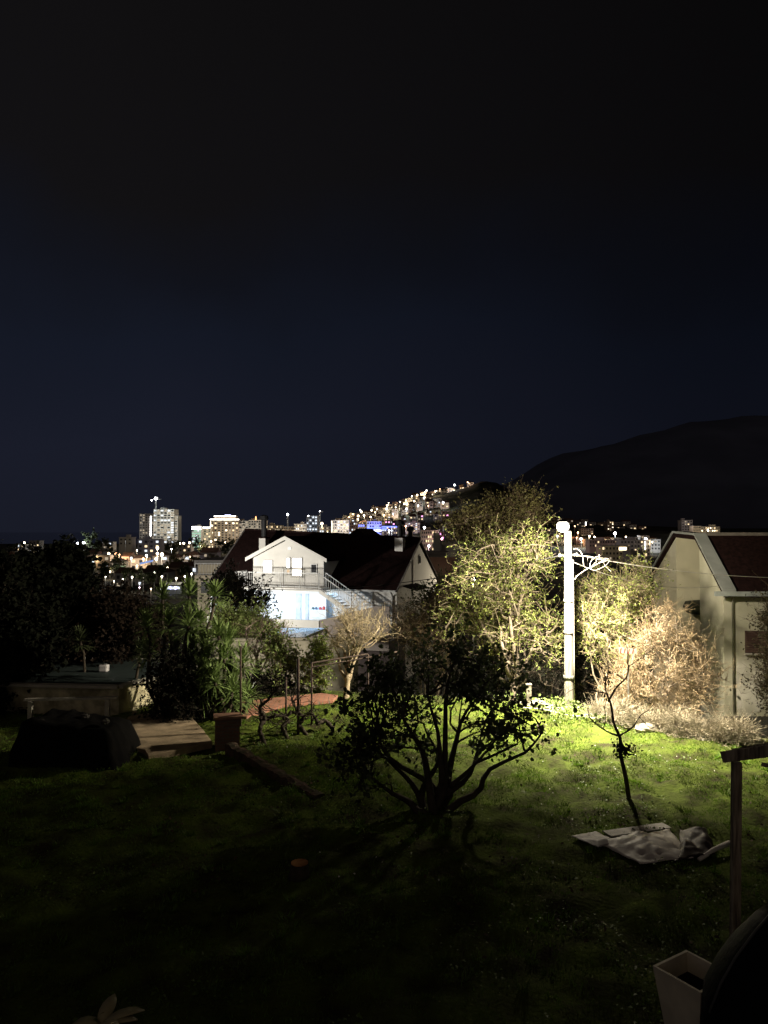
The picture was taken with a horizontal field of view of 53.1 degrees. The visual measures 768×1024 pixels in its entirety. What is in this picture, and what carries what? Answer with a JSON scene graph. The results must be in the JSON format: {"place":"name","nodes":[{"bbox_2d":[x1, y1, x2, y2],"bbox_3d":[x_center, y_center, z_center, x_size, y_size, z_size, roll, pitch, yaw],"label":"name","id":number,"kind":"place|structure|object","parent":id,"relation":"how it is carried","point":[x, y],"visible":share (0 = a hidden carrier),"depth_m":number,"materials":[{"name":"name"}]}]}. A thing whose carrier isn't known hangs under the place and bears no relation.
{"place":"outdoors","nodes":[
{"label":"outdoors","id":0,"kind":"place"},
{"bbox_2d":[0,532,191,543],"bbox_3d":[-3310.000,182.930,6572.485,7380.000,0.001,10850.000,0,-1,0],"label":"sea","id":1,"kind":"structure","parent":0,"point":[19,537],"depth_m":2718.14,"materials":[{"name":"liquid"}]},
{"bbox_2d":[127,711,201,720],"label":"path","id":2,"kind":"structure","parent":0,"point":[132,718],"depth_m":22.34,"materials":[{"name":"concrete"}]},
{"bbox_2d":[131,718,211,758],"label":"path","id":3,"kind":"structure","parent":0,"point":[158,738],"depth_m":19.90,"materials":[{"name":"wood"}]},
{"bbox_2d":[242,693,337,718],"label":"brick path","id":4,"kind":"structure","parent":0,"point":[322,698],"depth_m":24.46,"materials":[{"name":"brick"}]},
{"bbox_2d":[278,628,327,636],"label":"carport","id":5,"kind":"object","parent":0,"point":[302,632],"visible":0.13,"depth_m":43.06,"materials":[{"name":"blue metal"}]},
{"bbox_2d":[208,515,437,690],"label":"white house","id":6,"kind":"structure","parent":0,"point":[296,562],"depth_m":50.02,"materials":[{"name":"paint"}]},
{"bbox_2d":[261,560,273,574],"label":"window","id":7,"kind":"structure","parent":6,"relation":"in","point":[267,564],"depth_m":50.38,"materials":[{"name":"white glass"}]},
{"bbox_2d":[291,557,302,569],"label":"window","id":8,"kind":"structure","parent":6,"relation":"in","point":[297,562],"depth_m":49.65,"materials":[{"name":"white glass"}]},
{"bbox_2d":[295,593,300,618],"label":"door","id":9,"kind":"structure","parent":6,"relation":"in","point":[297,595],"depth_m":50.04,"materials":[{"name":"metal"}]},
{"bbox_2d":[0,481,767,1023],"bbox_3d":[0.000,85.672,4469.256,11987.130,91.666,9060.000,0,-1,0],"label":"ground","id":10,"kind":"structure","parent":0,"point":[504,999],"depth_m":12.09,"materials":[{"name":"plant"}]},
{"bbox_2d":[0,556,78,717],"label":"broadleaf tree","id":11,"kind":"object","parent":10,"relation":"on","point":[27,642],"visible":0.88,"depth_m":24.77,"materials":[{"name":"green plant"}]},
{"bbox_2d":[0,533,109,660],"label":"broadleaf tree","id":12,"kind":"object","parent":10,"relation":"on","point":[70,581],"visible":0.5,"depth_m":29.44,"materials":[{"name":"green plant"}]},
{"bbox_2d":[24,696,117,718],"bbox_3d":[-8.913,5.704,21.858,2.562,0.830,0.225,0,-1,-6],"label":"bench","id":13,"kind":"object","parent":10,"relation":"on","point":[30,708],"visible":0.76,"depth_m":21.84,"materials":[{"name":"wood"}]},
{"bbox_2d":[8,708,140,770],"bbox_3d":[-7.389,5.428,18.548,2.696,1.134,1.759,0,-1,4],"label":"covered stack","id":14,"kind":"object","parent":10,"relation":"on","point":[59,738],"visible":0.97,"depth_m":17.89,"materials":[{"name":"plastic"}]},
{"bbox_2d":[66,624,96,671],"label":"yucca","id":15,"kind":"object","parent":10,"relation":"on","point":[80,633],"visible":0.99,"depth_m":25.18,"materials":[{"name":"green plant"}]},
{"bbox_2d":[81,527,101,548],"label":"town tree","id":16,"kind":"object","parent":10,"relation":"on","point":[90,543],"visible":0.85,"depth_m":638.67,"materials":[{"name":"green plant"}]},
{"bbox_2d":[95,537,113,552],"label":"town tree","id":17,"kind":"object","parent":10,"relation":"on","point":[105,542],"visible":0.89,"depth_m":559.12,"materials":[{"name":"green plant"}]},
{"bbox_2d":[96,561,113,586],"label":"town tree","id":18,"kind":"object","parent":10,"relation":"on","point":[104,564],"visible":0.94,"depth_m":260.52,"materials":[{"name":"green plant"}]},
{"bbox_2d":[96,554,116,569],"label":"town house","id":19,"kind":"structure","parent":10,"relation":"on","point":[108,558],"depth_m":379.51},
{"bbox_2d":[72,993,144,1023],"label":"agave plant","id":20,"kind":"object","parent":10,"relation":"on","point":[108,1015],"visible":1,"depth_m":8.58,"materials":[{"name":"green plant"}]},
{"bbox_2d":[0,657,218,715],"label":"stone cistern","id":21,"kind":"object","parent":10,"relation":"on","point":[73,679],"visible":0.43,"depth_m":23.35,"materials":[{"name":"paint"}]},
{"bbox_2d":[53,576,183,667],"bbox_3d":[-9.703,4.579,27.897,4.978,4.417,4.466,-1,-2,30],"label":"broadleaf tree","id":22,"kind":"object","parent":10,"relation":"on","point":[109,620],"visible":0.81,"depth_m":27.15,"materials":[{"name":"green plant"}]},
{"bbox_2d":[110,550,126,571],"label":"town tree","id":23,"kind":"object","parent":10,"relation":"on","point":[114,567],"visible":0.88,"depth_m":299.36,"materials":[{"name":"green plant"}]},
{"bbox_2d":[114,567,135,585],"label":"town house","id":24,"kind":"structure","parent":10,"relation":"on","point":[118,574],"depth_m":264.74,"materials":[{"name":"red tile"}]},
{"bbox_2d":[119,535,135,555],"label":"town house","id":25,"kind":"structure","parent":10,"relation":"on","point":[130,543],"depth_m":599.58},
{"bbox_2d":[127,637,145,678],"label":"yucca","id":26,"kind":"object","parent":10,"relation":"on","point":[138,642],"visible":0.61,"depth_m":24.14,"materials":[{"name":"green plant"}]},
{"bbox_2d":[130,555,150,568],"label":"town house","id":27,"kind":"structure","parent":10,"relation":"on","point":[136,560],"depth_m":389.51,"materials":[{"name":"beige tile"}]},
{"bbox_2d":[133,568,151,584],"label":"town house","id":28,"kind":"structure","parent":10,"relation":"on","point":[136,581],"depth_m":269.95,"materials":[{"name":"red tile"}]},
{"bbox_2d":[139,514,153,538],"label":"tower block","id":29,"kind":"structure","parent":10,"relation":"on","point":[146,521],"depth_m":929.85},
{"bbox_2d":[137,536,163,558],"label":"town house","id":30,"kind":"structure","parent":10,"relation":"on","point":[143,546],"depth_m":519.56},
{"bbox_2d":[126,575,178,701],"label":"yucca","id":31,"kind":"object","parent":10,"relation":"on","point":[146,616],"visible":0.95,"depth_m":23.19,"materials":[{"name":"green plant"}]},
{"bbox_2d":[151,551,173,565],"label":"town house","id":32,"kind":"structure","parent":10,"relation":"on","point":[163,559],"depth_m":399.50,"materials":[{"name":"white tile"}]},
{"bbox_2d":[153,508,178,545],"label":"tower block","id":33,"kind":"structure","parent":10,"relation":"on","point":[164,518],"depth_m":899.85,"materials":[{"name":"concrete"}]},
{"bbox_2d":[159,568,175,582],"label":"town house","id":34,"kind":"structure","parent":10,"relation":"on","point":[169,573],"depth_m":276.91,"materials":[{"name":"red tile"}]},
{"bbox_2d":[129,633,221,724],"bbox_3d":[-6.051,5.162,22.400,2.736,3.189,3.047,0,-1,0],"label":"bush","id":35,"kind":"object","parent":10,"relation":"on","point":[171,686],"visible":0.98,"depth_m":21.97,"materials":[{"name":"green plant"}]},
{"bbox_2d":[147,574,208,665],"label":"yucca","id":36,"kind":"object","parent":10,"relation":"on","point":[188,584],"visible":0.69,"depth_m":22.88,"materials":[{"name":"green plant"}]},
{"bbox_2d":[175,514,180,546],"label":"tower block","id":37,"kind":"structure","parent":10,"relation":"on","point":[177,527],"depth_m":906.72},
{"bbox_2d":[168,562,189,581],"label":"town house","id":38,"kind":"structure","parent":10,"relation":"on","point":[174,565],"depth_m":289.56,"materials":[{"name":"red tile"}]},
{"bbox_2d":[176,563,193,586],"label":"town tree","id":39,"kind":"object","parent":10,"relation":"on","point":[181,570],"visible":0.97,"depth_m":261.01,"materials":[{"name":"green plant"}]},
{"bbox_2d":[179,544,193,554],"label":"town house","id":40,"kind":"structure","parent":10,"relation":"on","point":[186,548],"depth_m":619.44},
{"bbox_2d":[167,602,222,714],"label":"yucca","id":41,"kind":"object","parent":10,"relation":"on","point":[188,618],"visible":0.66,"depth_m":22.71,"materials":[{"name":"green plant"}]},
{"bbox_2d":[192,525,203,547],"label":"apartment block","id":42,"kind":"structure","parent":10,"relation":"on","point":[198,530],"depth_m":879.69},
{"bbox_2d":[175,578,231,713],"bbox_3d":[-5.514,4.109,23.289,1.881,4.220,1.724,0,-1,11],"label":"yucca","id":43,"kind":"object","parent":10,"relation":"on","point":[214,588],"visible":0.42,"depth_m":23.34,"materials":[{"name":"green plant"}]},
{"bbox_2d":[203,527,211,547],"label":"apartment block","id":44,"kind":"structure","parent":10,"relation":"on","point":[207,534],"depth_m":889.57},
{"bbox_2d":[194,557,224,648],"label":"neighbour house","id":45,"kind":"structure","parent":10,"relation":"on","point":[207,566],"depth_m":61.83,"materials":[{"name":"white paint"}]},
{"bbox_2d":[200,548,220,558],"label":"town house","id":46,"kind":"structure","parent":10,"relation":"on","point":[215,552],"depth_m":420.46,"materials":[{"name":"red tile"}]},
{"bbox_2d":[188,630,246,720],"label":"yucca","id":47,"kind":"object","parent":10,"relation":"on","point":[224,649],"visible":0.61,"depth_m":22.32,"materials":[{"name":"green plant"}]},
{"bbox_2d":[188,613,249,712],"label":"yucca","id":48,"kind":"object","parent":10,"relation":"on","point":[217,624],"visible":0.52,"depth_m":22.64,"materials":[{"name":"green plant"}]},
{"bbox_2d":[197,659,250,715],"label":"yucca","id":49,"kind":"object","parent":10,"relation":"on","point":[230,695],"visible":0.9,"depth_m":22.13,"materials":[{"name":"green plant"}]},
{"bbox_2d":[210,515,240,546],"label":"tower block","id":50,"kind":"structure","parent":10,"relation":"on","point":[225,527],"depth_m":899.74,"materials":[{"name":"concrete"}]},
{"bbox_2d":[213,712,241,751],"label":"brick pillar","id":51,"kind":"structure","parent":10,"relation":"on","point":[227,727],"depth_m":19.29,"materials":[{"name":"brick"}]},
{"bbox_2d":[181,592,288,654],"bbox_3d":[-6.361,5.551,33.000,4.357,4.263,4.383,0,-1,0],"label":"background bush","id":52,"kind":"object","parent":10,"relation":"on","point":[243,618],"visible":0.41,"depth_m":32.62,"materials":[{"name":"green plant"}]},
{"bbox_2d":[190,558,282,619],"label":"bush","id":53,"kind":"object","parent":10,"relation":"on","point":[233,583],"visible":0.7,"depth_m":37.49,"materials":[{"name":"green plant"}]},
{"bbox_2d":[212,620,264,715],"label":"yucca","id":54,"kind":"object","parent":10,"relation":"on","point":[231,634],"visible":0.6,"depth_m":22.79,"materials":[{"name":"green plant"}]},
{"bbox_2d":[249,517,267,528],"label":"apartment block","id":55,"kind":"structure","parent":10,"relation":"on","point":[254,523],"depth_m":901.88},
{"bbox_2d":[232,613,296,676],"bbox_3d":[-4.312,5.077,27.473,2.479,3.153,2.290,0,-1,0],"label":"bare fig tree","id":56,"kind":"object","parent":10,"relation":"on","point":[256,644],"visible":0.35,"depth_m":27.33,"materials":[{"name":"plant"}]},
{"bbox_2d":[238,668,304,744],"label":"grapevine","id":57,"kind":"object","parent":10,"relation":"on","point":[261,712],"visible":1,"depth_m":19.74,"materials":[{"name":"brown plant"}]},
{"bbox_2d":[241,697,303,738],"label":"grapevine","id":58,"kind":"object","parent":10,"relation":"on","point":[283,724],"visible":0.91,"depth_m":20.32,"materials":[{"name":"brown plant"}]},
{"bbox_2d":[225,742,324,798],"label":"garden wall","id":59,"kind":"structure","parent":10,"relation":"on","point":[250,758],"depth_m":17.41,"materials":[{"name":"brick"}]},
{"bbox_2d":[242,653,310,696],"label":"bush","id":60,"kind":"object","parent":10,"relation":"on","point":[256,680],"visible":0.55,"depth_m":25.89,"materials":[{"name":"green plant"}]},
{"bbox_2d":[252,620,317,694],"bbox_3d":[-3.430,5.013,26.439,2.255,2.718,2.178,1,-2,-27],"label":"citrus tree","id":61,"kind":"object","parent":10,"relation":"on","point":[275,651],"visible":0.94,"depth_m":26.12,"materials":[{"name":"green plant"}]},
{"bbox_2d":[213,636,358,691],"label":"retaining wall","id":62,"kind":"structure","parent":10,"relation":"on","point":[338,683],"depth_m":31.10,"materials":[{"name":"concrete"}]},
{"bbox_2d":[254,690,322,734],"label":"grapevine","id":63,"kind":"object","parent":10,"relation":"on","point":[302,718],"visible":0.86,"depth_m":20.83,"materials":[{"name":"brown plant"}]},
{"bbox_2d":[288,859,309,881],"bbox_3d":[-1.345,5.706,12.223,0.380,0.262,0.370,0,-1,0],"label":"tree stump","id":64,"kind":"object","parent":10,"relation":"on","point":[299,871],"visible":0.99,"depth_m":12.11,"materials":[{"name":"wood"}]},
{"bbox_2d":[275,681,342,727],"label":"grapevine","id":65,"kind":"object","parent":10,"relation":"on","point":[325,721],"visible":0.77,"depth_m":21.23,"materials":[{"name":"brown plant"}]},
{"bbox_2d":[287,621,336,693],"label":"lemon tree","id":66,"kind":"object","parent":10,"relation":"on","point":[318,673],"visible":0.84,"depth_m":26.13,"materials":[{"name":"green plant"}]},
{"bbox_2d":[306,515,318,531],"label":"apartment block","id":67,"kind":"structure","parent":10,"relation":"on","point":[312,522],"depth_m":779.97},
{"bbox_2d":[240,646,396,742],"bbox_3d":[-1.996,4.993,22.149,4.679,2.360,1.951,1,-2,-39],"label":"vine trellis","id":68,"kind":"object","parent":10,"relation":"on","point":[298,690],"visible":0.69,"depth_m":21.63,"materials":[{"name":"wood"}]},
{"bbox_2d":[331,520,349,532],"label":"apartment block","id":69,"kind":"structure","parent":10,"relation":"on","point":[343,525],"depth_m":755.86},
{"bbox_2d":[319,592,411,698],"bbox_3d":[-0.659,4.444,25.563,3.172,3.824,2.238,0,-1,0],"label":"pollarded tree","id":70,"kind":"object","parent":10,"relation":"on","point":[343,619],"visible":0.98,"depth_m":25.42,"materials":[{"name":"brown plant"}]},
{"bbox_2d":[367,519,381,534],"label":"apartment block","id":71,"kind":"structure","parent":10,"relation":"on","point":[374,524],"depth_m":755.86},
{"bbox_2d":[0,700,767,1023],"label":"weeds","id":72,"kind":"object","parent":10,"relation":"on","point":[339,975],"visible":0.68,"depth_m":11.12,"materials":[{"name":"green plant"}]},
{"bbox_2d":[382,526,396,534],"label":"apartment block","id":73,"kind":"structure","parent":10,"relation":"on","point":[392,529],"depth_m":779.70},
{"bbox_2d":[420,527,437,549],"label":"apartment block","id":74,"kind":"structure","parent":10,"relation":"on","point":[426,535],"depth_m":559.67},
{"bbox_2d":[387,561,485,694],"bbox_3d":[2.624,5.901,35.782,5.183,7.301,3.861,1,-2,-41],"label":"evergreen shrub","id":75,"kind":"object","parent":10,"relation":"on","point":[427,589],"visible":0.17,"depth_m":35.49,"materials":[{"name":"green plant"}]},
{"bbox_2d":[379,557,495,695],"bbox_3d":[1.867,4.589,28.656,4.554,5.969,3.938,-1,-2,42],"label":"hedge shrub","id":76,"kind":"object","parent":10,"relation":"on","point":[412,634],"visible":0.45,"depth_m":28.31,"materials":[{"name":"green plant"}]},
{"bbox_2d":[426,533,450,556],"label":"neighbour house","id":77,"kind":"structure","parent":10,"relation":"on","point":[436,551],"depth_m":80.72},
{"bbox_2d":[429,557,458,641],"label":"neighbour house","id":78,"kind":"structure","parent":10,"relation":"on","point":[441,562],"depth_m":68.48,"materials":[{"name":"red tile"}]},
{"bbox_2d":[316,613,583,819],"bbox_3d":[1.188,4.062,15.232,4.989,4.159,3.128,0,-1,0],"label":"garden tree","id":79,"kind":"object","parent":10,"relation":"on","point":[443,790],"visible":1,"depth_m":15.10,"materials":[{"name":"green plant"}]},
{"bbox_2d":[440,524,466,641],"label":"neighbour house","id":80,"kind":"structure","parent":10,"relation":"on","point":[443,547],"depth_m":83.92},
{"bbox_2d":[151,700,766,958],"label":"fallen leaves","id":81,"kind":"object","parent":10,"relation":"on","point":[458,903],"visible":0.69,"depth_m":12.77,"materials":[{"name":"brown plant"}]},
{"bbox_2d":[431,475,562,699],"bbox_3d":[4.257,3.201,29.377,5.072,9.451,3.678,0,-1,0],"label":"background tree","id":82,"kind":"object","parent":10,"relation":"on","point":[515,509],"visible":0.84,"depth_m":29.00,"materials":[{"name":"green plant"}]},
{"bbox_2d":[411,514,587,700],"bbox_3d":[3.949,3.531,26.669,5.903,7.026,4.499,0,-1,0],"label":"twiggy tree","id":83,"kind":"object","parent":10,"relation":"on","point":[516,634],"visible":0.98,"depth_m":26.18,"materials":[{"name":"green plant"}]},
{"bbox_2d":[447,630,625,705],"bbox_3d":[5.425,5.656,27.099,6.534,3.610,3.746,0,-1,0],"label":"undergrowth bush","id":84,"kind":"object","parent":10,"relation":"on","point":[551,676],"visible":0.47,"depth_m":26.80,"materials":[{"name":"green plant"}]},
{"bbox_2d":[486,690,611,722],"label":"ground ivy","id":85,"kind":"object","parent":10,"relation":"on","point":[553,702],"visible":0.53,"depth_m":23.10,"materials":[{"name":"green plant"}]},
{"bbox_2d":[557,518,577,707],"bbox_3d":[5.541,3.337,23.622,0.586,6.307,1.936,-1,-2,23],"label":"street lamp","id":86,"kind":"object","parent":10,"relation":"on","point":[563,526],"visible":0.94,"depth_m":24.25,"materials":[{"name":"metal"}]},
{"bbox_2d":[244,555,558,589],"bbox_3d":[-2.824,2.991,37.152,0.032,2.591,30.600,1,-2,-33],"label":"overhead cable","id":87,"kind":"object","parent":86,"relation":"attached to","point":[394,583],"visible":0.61,"depth_m":32.83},
{"bbox_2d":[572,831,609,847],"bbox_3d":[3.735,5.723,13.490,0.657,0.132,0.674,1,-2,-32],"label":"plastic sheet","id":88,"kind":"object","parent":10,"relation":"on","point":[598,839],"visible":0.98,"depth_m":13.37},
{"bbox_2d":[586,537,615,552],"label":"apartment block","id":89,"kind":"structure","parent":10,"relation":"on","point":[591,546],"depth_m":639.54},
{"bbox_2d":[596,545,629,561],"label":"apartment block","id":90,"kind":"structure","parent":10,"relation":"on","point":[612,552],"depth_m":469.51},
{"bbox_2d":[562,634,665,798],"bbox_3d":[4.713,4.193,15.685,2.286,3.376,0.675,0,-1,0],"label":"bare sapling","id":91,"kind":"object","parent":10,"relation":"on","point":[620,748],"visible":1,"depth_m":15.67,"materials":[{"name":"brown plant"}]},
{"bbox_2d":[558,545,678,705],"bbox_3d":[7.843,4.039,25.882,4.210,5.930,4.082,0,-1,0],"label":"leafy shrub","id":92,"kind":"object","parent":10,"relation":"on","point":[628,591],"visible":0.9,"depth_m":25.45,"materials":[{"name":"green plant"}]},
{"bbox_2d":[616,537,649,555],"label":"apartment block","id":93,"kind":"structure","parent":10,"relation":"on","point":[634,545],"depth_m":599.55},
{"bbox_2d":[622,550,647,569],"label":"apartment block","id":94,"kind":"structure","parent":10,"relation":"on","point":[633,553],"depth_m":379.57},
{"bbox_2d":[602,823,671,836],"bbox_3d":[4.673,5.857,14.088,1.355,0.087,0.339,1,-2,-21],"label":"plank","id":95,"kind":"object","parent":10,"relation":"on","point":[616,832],"visible":0.88,"depth_m":14.10,"materials":[{"name":"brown wood"}]},
{"bbox_2d":[635,723,656,732],"bbox_3d":[7.239,5.974,21.198,0.655,0.308,0.471,0,-1,0],"label":"rock","id":96,"kind":"object","parent":10,"relation":"on","point":[643,727],"visible":0.79,"depth_m":21.04,"materials":[{"name":"stone"}]},
{"bbox_2d":[605,829,693,863],"bbox_3d":[4.729,5.699,13.174,1.750,0.216,1.274,1,-2,-26],"label":"plastic sheet","id":97,"kind":"object","parent":10,"relation":"on","point":[641,847],"visible":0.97,"depth_m":12.97,"materials":[{"name":"plastic"}]},
{"bbox_2d":[647,539,660,552],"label":"apartment block","id":98,"kind":"structure","parent":10,"relation":"on","point":[655,546],"depth_m":649.45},
{"bbox_2d":[586,591,746,722],"bbox_3d":[8.648,4.587,23.457,4.770,4.451,4.115,0,-1,0],"label":"dry bush","id":99,"kind":"object","parent":10,"relation":"on","point":[635,687],"visible":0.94,"depth_m":23.51,"materials":[{"name":"grey plant"}]},
{"bbox_2d":[575,689,767,747],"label":"brush pile","id":100,"kind":"object","parent":10,"relation":"on","point":[677,721],"visible":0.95,"depth_m":20.69,"materials":[{"name":"plant"}]},
{"bbox_2d":[653,950,711,1023],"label":"planter","id":101,"kind":"object","parent":10,"relation":"on","point":[679,977],"visible":0.69,"depth_m":8.17,"materials":[{"name":"plastic"}]},
{"bbox_2d":[678,518,692,530],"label":"apartment block","id":102,"kind":"structure","parent":10,"relation":"on","point":[682,523],"depth_m":899.97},
{"bbox_2d":[678,826,714,859],"bbox_3d":[5.384,5.706,13.226,0.586,0.180,1.674,-1,-2,22],"label":"dark tarpaulin","id":103,"kind":"object","parent":10,"relation":"on","point":[696,841],"visible":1,"depth_m":13.20,"materials":[{"name":"plastic"}]},
{"bbox_2d":[649,531,767,736],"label":"cream house","id":104,"kind":"structure","parent":10,"relation":"on","point":[722,603],"depth_m":28.01,"materials":[{"name":"paint"}]},
{"bbox_2d":[744,631,766,654],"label":"window","id":105,"kind":"structure","parent":104,"relation":"in","point":[749,636],"depth_m":26.78,"materials":[{"name":"glass"}]},
{"bbox_2d":[697,840,729,861],"bbox_3d":[5.599,5.736,13.002,0.957,0.126,0.100,1,-2,-37],"label":"rolled sheet","id":106,"kind":"object","parent":10,"relation":"on","point":[723,845],"visible":0.93,"depth_m":12.97,"materials":[{"name":"plastic"}]},
{"bbox_2d":[700,902,767,1023],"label":"covered barrel","id":107,"kind":"object","parent":10,"relation":"on","point":[735,986],"visible":1,"depth_m":7.34,"materials":[{"name":"plastic"}]},
{"bbox_2d":[720,742,767,936],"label":"wooden frame","id":108,"kind":"object","parent":10,"relation":"on","point":[735,756],"visible":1,"depth_m":8.47,"materials":[{"name":"brown wood"}]},
{"bbox_2d":[730,570,767,733],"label":"ivy bush","id":109,"kind":"object","parent":10,"relation":"on","point":[762,619],"visible":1,"depth_m":25.53,"materials":[{"name":"green plant"}]},
{"bbox_2d":[0,0,767,531],"label":"sky","id":110,"kind":"structure","parent":0,"point":[275,259],"materials":[{"name":"black"}]},
{"bbox_2d":[502,415,767,527],"bbox_3d":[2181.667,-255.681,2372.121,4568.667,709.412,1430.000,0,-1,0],"label":"mountain","id":111,"kind":"structure","parent":0,"point":[707,473],"depth_m":2287.68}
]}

